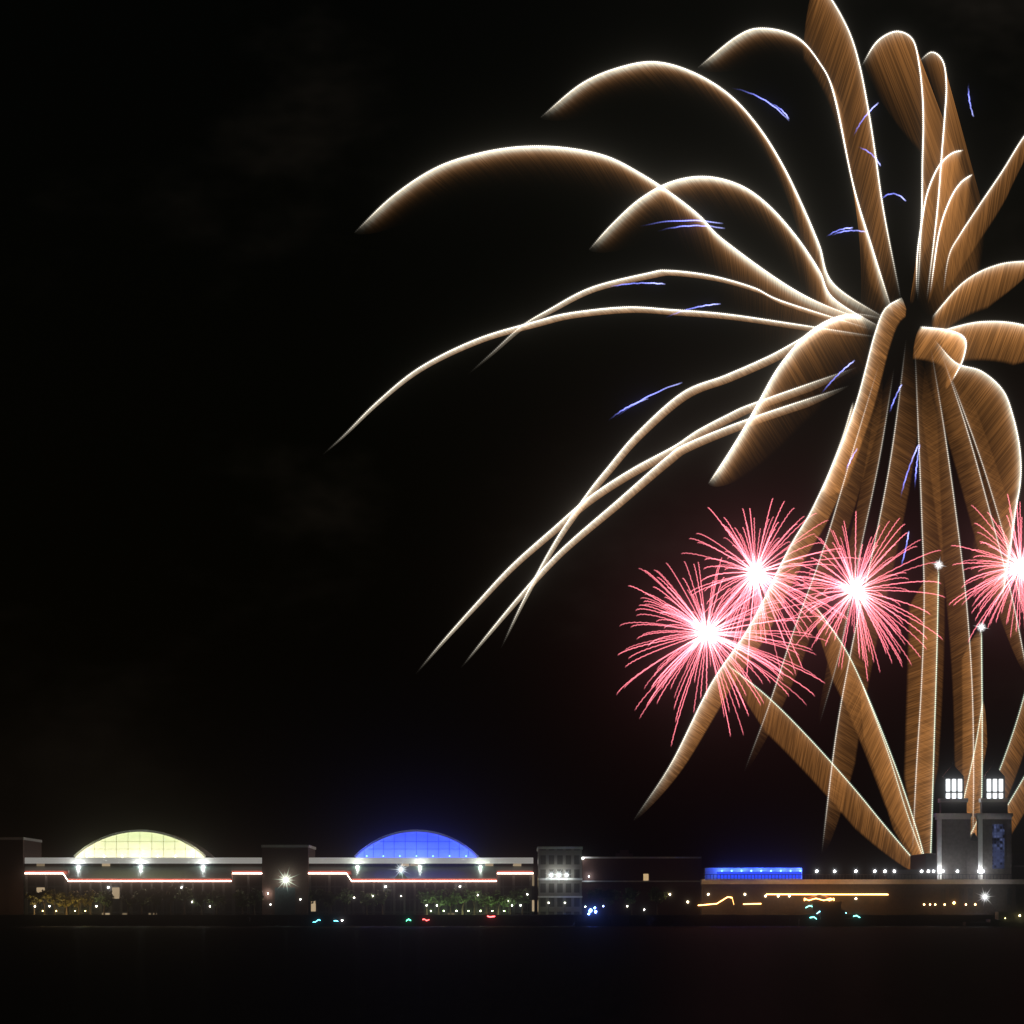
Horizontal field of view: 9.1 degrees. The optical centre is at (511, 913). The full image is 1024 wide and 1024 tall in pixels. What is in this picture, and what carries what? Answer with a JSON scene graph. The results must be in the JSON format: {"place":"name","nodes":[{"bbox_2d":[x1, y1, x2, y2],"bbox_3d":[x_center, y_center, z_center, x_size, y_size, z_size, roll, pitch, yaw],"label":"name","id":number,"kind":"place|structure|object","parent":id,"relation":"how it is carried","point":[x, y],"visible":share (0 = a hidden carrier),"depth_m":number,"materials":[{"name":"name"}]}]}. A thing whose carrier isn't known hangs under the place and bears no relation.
{"place":"outdoors","nodes":[
{"label":"outdoors","id":0,"kind":"place"},
{"bbox_2d":[24,864,261,914],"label":"pavilion building","id":1,"kind":"structure","parent":0,"point":[36,882],"depth_m":1522.00,"materials":[{"name":"black concrete"}]},
{"bbox_2d":[75,832,204,857],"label":"arched window","id":2,"kind":"structure","parent":1,"relation":"on","point":[138,844],"depth_m":1525.00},
{"bbox_2d":[116,835,195,857],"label":"window mullions","id":3,"kind":"object","parent":2,"relation":"attached to","point":[163,848],"visible":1,"depth_m":1524.95,"materials":[{"name":"beige metal"}]},
{"bbox_2d":[25,858,261,863],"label":"roof fascia","id":4,"kind":"structure","parent":1,"relation":"on","point":[143,860],"depth_m":1521.70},
{"bbox_2d":[74,830,213,856],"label":"arched roof rim","id":5,"kind":"object","parent":1,"relation":"on","point":[200,850],"visible":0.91,"depth_m":1524.40,"materials":[{"name":"beige metal"}]},
{"bbox_2d":[25,866,532,877],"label":"canopy roofs","id":6,"kind":"structure","parent":1,"relation":"attached to","point":[225,872],"depth_m":1517.58,"materials":[{"name":"grey metal"}]},
{"bbox_2d":[25,871,532,881],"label":"fascias","id":7,"kind":"object","parent":6,"relation":"attached to","point":[232,872],"visible":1,"depth_m":1511.88,"materials":[{"name":"metal"}]},
{"bbox_2d":[25,873,532,881],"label":"light strips","id":8,"kind":"object","parent":6,"relation":"attached to","point":[261,873],"visible":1,"depth_m":1511.59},
{"bbox_2d":[394,872,407,878],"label":"pediment","id":9,"kind":"structure","parent":6,"relation":"on","point":[400,875],"depth_m":1511.60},
{"bbox_2d":[31,885,668,914],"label":"tree","id":10,"kind":"object","parent":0,"point":[470,893],"depth_m":1506.93,"materials":[{"name":"green plant"}]},
{"bbox_2d":[24,888,97,907],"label":"tree leaves","id":11,"kind":"object","parent":10,"relation":"attached to","point":[76,898],"visible":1,"depth_m":1506.69,"materials":[{"name":"green plant"}]},
{"bbox_2d":[309,864,533,914],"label":"pavilion building","id":12,"kind":"structure","parent":0,"point":[339,881],"depth_m":1522.00,"materials":[{"name":"black concrete"}]},
{"bbox_2d":[356,832,476,857],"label":"arched window","id":13,"kind":"structure","parent":12,"relation":"on","point":[403,845],"depth_m":1525.00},
{"bbox_2d":[373,832,459,857],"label":"window mullions","id":14,"kind":"object","parent":13,"relation":"attached to","point":[416,847],"visible":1,"depth_m":1524.95,"materials":[{"name":"blue metal"}]},
{"bbox_2d":[355,830,477,856],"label":"arched roof rim","id":15,"kind":"object","parent":12,"relation":"on","point":[406,831],"visible":0.91,"depth_m":1524.40,"materials":[{"name":"blue metal"}]},
{"bbox_2d":[309,858,532,863],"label":"roof fascia","id":16,"kind":"structure","parent":12,"relation":"on","point":[420,860],"depth_m":1521.70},
{"bbox_2d":[0,913,1023,1023],"bbox_3d":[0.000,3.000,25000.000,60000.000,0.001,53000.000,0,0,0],"label":"water","id":17,"kind":"structure","parent":0,"point":[511,974],"depth_m":312.54,"materials":[{"name":"black liquid"}]},
{"bbox_2d":[309,917,343,925],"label":"boat","id":18,"kind":"object","parent":17,"relation":"on","point":[326,921],"visible":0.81,"depth_m":1449.05,"materials":[{"name":"black"}]},
{"bbox_2d":[401,918,431,925],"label":"boat","id":19,"kind":"object","parent":17,"relation":"on","point":[417,922],"visible":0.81,"depth_m":1459.17,"materials":[{"name":"black"}]},
{"bbox_2d":[0,917,992,925],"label":"dock piles","id":20,"kind":"object","parent":17,"relation":"on","point":[469,921],"visible":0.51,"depth_m":1499.41,"materials":[{"name":"metal"}]},
{"bbox_2d":[0,916,994,925],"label":"dock wall","id":21,"kind":"structure","parent":17,"relation":"in","point":[464,920],"depth_m":1500.00,"materials":[{"name":"concrete"}]},
{"bbox_2d":[0,915,994,915],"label":"dock deck","id":22,"kind":"structure","parent":21,"relation":"on","point":[486,915],"depth_m":1499.85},
{"bbox_2d":[0,840,41,914],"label":"block","id":23,"kind":"structure","parent":22,"relation":"on","point":[14,854],"depth_m":1520.00,"materials":[{"name":"brick"}]},
{"bbox_2d":[262,847,314,914],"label":"building","id":24,"kind":"structure","parent":22,"relation":"on","point":[280,865],"depth_m":1515.00,"materials":[{"name":"brick"}]},
{"bbox_2d":[25,777,1023,914],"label":"dark metalwork","id":25,"kind":"object","parent":22,"relation":"on","point":[284,900],"visible":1,"depth_m":1512.30,"materials":[{"name":"metal"}]},
{"bbox_2d":[816,870,983,871],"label":"lamps","id":26,"kind":"object","parent":25,"relation":"on","point":[921,871],"visible":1,"depth_m":1510.86,"materials":[{"name":"white glass"}]},
{"bbox_2d":[942,764,1004,776],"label":"tower roofs","id":27,"kind":"structure","parent":25,"relation":"on","point":[954,771],"depth_m":1522.19,"materials":[{"name":"stone"}]},
{"bbox_2d":[538,849,581,914],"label":"stair tower","id":28,"kind":"structure","parent":22,"relation":"on","point":[561,862],"depth_m":1514.00,"materials":[{"name":"grey concrete"}]},
{"bbox_2d":[582,858,700,914],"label":"block","id":29,"kind":"structure","parent":22,"relation":"on","point":[655,869],"depth_m":1520.00,"materials":[{"name":"brick"}]},
{"bbox_2d":[698,894,887,905],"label":"light strips","id":30,"kind":"object","parent":22,"relation":"on","point":[799,894],"visible":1,"depth_m":1505.87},
{"bbox_2d":[806,893,832,914],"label":"carousel","id":31,"kind":"object","parent":22,"relation":"on","point":[819,896],"visible":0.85,"depth_m":1505.38},
{"bbox_2d":[700,884,1023,914],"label":"terrace base","id":32,"kind":"object","parent":22,"relation":"on","point":[905,899],"visible":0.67,"depth_m":1510.00,"materials":[{"name":"beige stone"}]},
{"bbox_2d":[575,915,611,925],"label":"boat","id":33,"kind":"object","parent":17,"relation":"on","point":[592,920],"visible":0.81,"depth_m":1474.10,"materials":[{"name":"black"}]},
{"bbox_2d":[799,909,864,925],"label":"excursion boat","id":34,"kind":"object","parent":17,"relation":"on","point":[833,918],"visible":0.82,"depth_m":1453.64,"materials":[{"name":"black"}]},
{"bbox_2d":[810,902,843,909],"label":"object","id":35,"kind":"object","parent":34,"relation":"on","point":[826,905],"visible":1,"depth_m":1453.50,"materials":[{"name":"black"}]},
{"bbox_2d":[963,912,1023,925],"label":"barge","id":36,"kind":"object","parent":17,"relation":"on","point":[1013,919],"visible":0.77,"depth_m":1480.00},
{"bbox_2d":[0,837,1023,897],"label":"ledges","id":37,"kind":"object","parent":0,"point":[861,881],"depth_m":1509.60,"materials":[{"name":"paint"}]},
{"bbox_2d":[616,850,632,856],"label":"rooftop structure","id":38,"kind":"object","parent":37,"relation":"on","point":[624,853],"depth_m":1519.90,"materials":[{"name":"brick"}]},
{"bbox_2d":[643,874,648,880],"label":"lit window","id":39,"kind":"structure","parent":37,"relation":"attached to","point":[645,877],"depth_m":1519.90,"materials":[{"name":"yellow glass"}]},
{"bbox_2d":[702,868,801,878],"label":"blue pavilion","id":40,"kind":"structure","parent":37,"relation":"on","point":[710,870],"depth_m":1514.00,"materials":[{"name":"white paint"}]},
{"bbox_2d":[717,872,800,878],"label":"blue washed wall","id":41,"kind":"structure","parent":40,"relation":"attached to","point":[759,876],"depth_m":1513.90,"materials":[{"name":"blue paint"}]},
{"bbox_2d":[879,802,1023,878],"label":"tower building","id":42,"kind":"structure","parent":37,"relation":"on","point":[959,850],"depth_m":1520.00,"materials":[{"name":"grey concrete"}]},
{"bbox_2d":[946,779,1002,797],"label":"tower windows","id":43,"kind":"structure","parent":42,"relation":"on","point":[960,787],"depth_m":1522.00,"materials":[{"name":"white glass"}]},
{"bbox_2d":[971,833,977,840],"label":"link gable","id":44,"kind":"structure","parent":42,"relation":"on","point":[974,837],"depth_m":1521.00,"materials":[{"name":"stone"}]},
{"bbox_2d":[934,798,1023,878],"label":"tower trim","id":45,"kind":"structure","parent":42,"relation":"attached to","point":[939,817],"depth_m":1519.75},
{"bbox_2d":[992,824,1003,868],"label":"lattice window","id":46,"kind":"structure","parent":42,"relation":"attached to","point":[997,846],"depth_m":1519.80,"materials":[{"name":"blue glass"}]},
{"bbox_2d":[0,0,1023,912],"label":"sky","id":47,"kind":"structure","parent":0,"point":[499,428],"materials":[{"name":"black"}]}
]}

